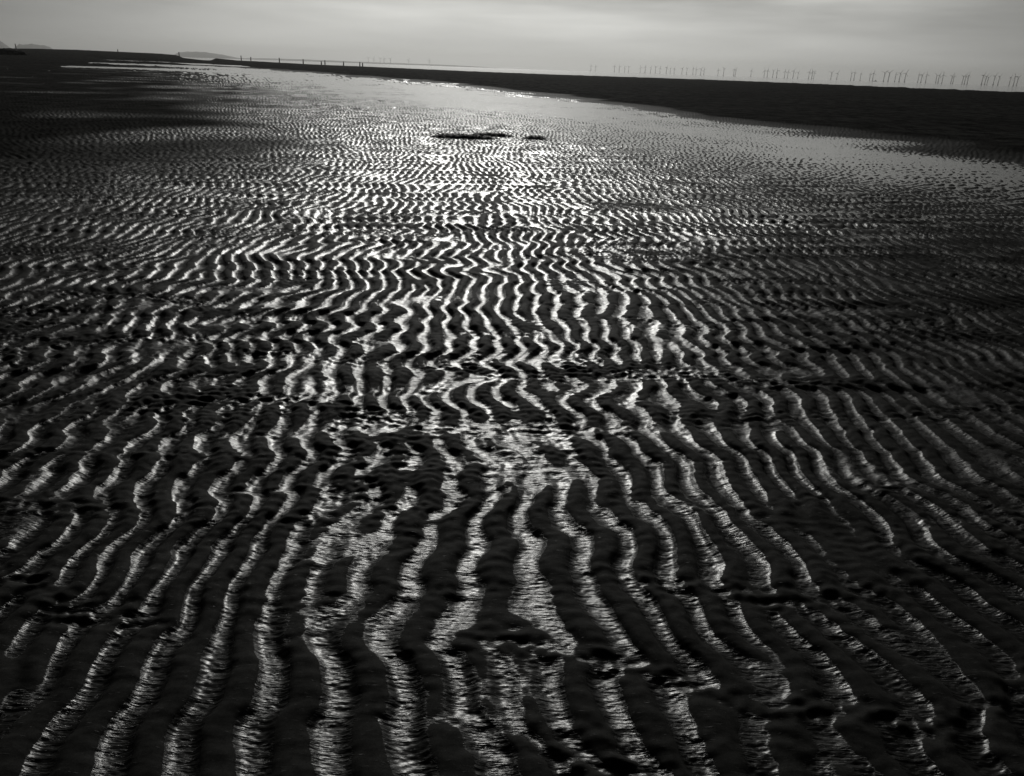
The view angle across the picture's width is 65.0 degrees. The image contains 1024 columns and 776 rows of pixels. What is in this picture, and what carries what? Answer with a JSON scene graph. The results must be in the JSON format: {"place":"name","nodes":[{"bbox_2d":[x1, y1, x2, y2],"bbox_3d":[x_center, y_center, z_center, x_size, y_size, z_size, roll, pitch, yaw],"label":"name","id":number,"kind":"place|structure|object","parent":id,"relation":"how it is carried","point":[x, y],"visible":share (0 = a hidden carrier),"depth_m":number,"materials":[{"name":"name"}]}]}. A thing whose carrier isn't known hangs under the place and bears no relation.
{"place":"outdoors","nodes":[
{"label":"outdoors","id":0,"kind":"place"},
{"bbox_2d":[0,41,9,47],"bbox_3d":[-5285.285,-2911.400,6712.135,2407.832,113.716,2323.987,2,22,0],"label":"hills","id":1,"kind":"structure","parent":0,"point":[2,45],"depth_m":6817.00,"materials":[{"name":"grey"}]},
{"bbox_2d":[16,44,51,48],"bbox_3d":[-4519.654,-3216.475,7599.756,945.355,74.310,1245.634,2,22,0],"label":"hills","id":2,"kind":"structure","parent":0,"point":[27,46],"depth_m":7323.16,"materials":[{"name":"grey"}]},
{"bbox_2d":[174,51,239,58],"bbox_3d":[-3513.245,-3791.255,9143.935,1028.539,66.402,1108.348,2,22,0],"label":"hills","id":3,"kind":"structure","parent":0,"point":[196,54],"depth_m":8873.84,"materials":[{"name":"grey"}]},
{"bbox_2d":[240,58,491,67],"bbox_3d":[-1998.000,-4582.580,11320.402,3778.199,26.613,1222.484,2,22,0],"label":"hills","id":4,"kind":"structure","parent":0,"point":[354,62],"depth_m":11206.70,"materials":[{"name":"grey"}]},
{"bbox_2d":[0,48,1023,775],"bbox_3d":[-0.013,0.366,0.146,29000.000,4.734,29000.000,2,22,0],"label":"sand","id":5,"kind":"structure","parent":0,"point":[324,450],"depth_m":3.48,"materials":[{"name":"black sand"}]},
{"bbox_2d":[0,48,26,54],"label":"rock mound","id":6,"kind":"object","parent":5,"relation":"on","point":[7,51],"visible":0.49,"depth_m":202.23,"materials":[{"name":"black stone"}]},
{"bbox_2d":[432,133,498,139],"bbox_3d":[-1.068,-5.737,18.305,1.642,0.134,0.685,2,22,0],"label":"seaweed","id":7,"kind":"object","parent":5,"relation":"on","point":[461,135],"visible":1,"depth_m":18.21,"materials":[{"name":"black plant"}]},
{"bbox_2d":[468,132,518,136],"bbox_3d":[-0.444,-6.038,19.168,1.237,0.125,0.419,2,22,0],"label":"seaweed","id":8,"kind":"object","parent":5,"relation":"on","point":[494,134],"visible":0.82,"depth_m":19.13,"materials":[{"name":"black plant"}]},
{"bbox_2d":[522,135,549,138],"bbox_3d":[0.575,-5.859,18.781,0.739,0.125,0.383,2,22,0],"label":"seaweed","id":9,"kind":"object","parent":5,"relation":"on","point":[535,137],"visible":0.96,"depth_m":18.72,"materials":[{"name":"black plant"}]},
{"bbox_2d":[0,0,1023,85],"label":"sky","id":10,"kind":"structure","parent":0,"point":[974,38],"materials":[{"name":"grey"}]},
{"bbox_2d":[7,60,1023,359],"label":"water","id":11,"kind":"structure","parent":0,"point":[501,104],"depth_m":18.28,"materials":[{"name":"grey liquid"}]},
{"bbox_2d":[182,57,1023,91],"bbox_3d":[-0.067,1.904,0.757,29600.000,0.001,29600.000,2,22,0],"label":"sea","id":12,"kind":"structure","parent":0,"point":[847,82],"depth_m":802.73,"materials":[{"name":"grey liquid"}]}
]}

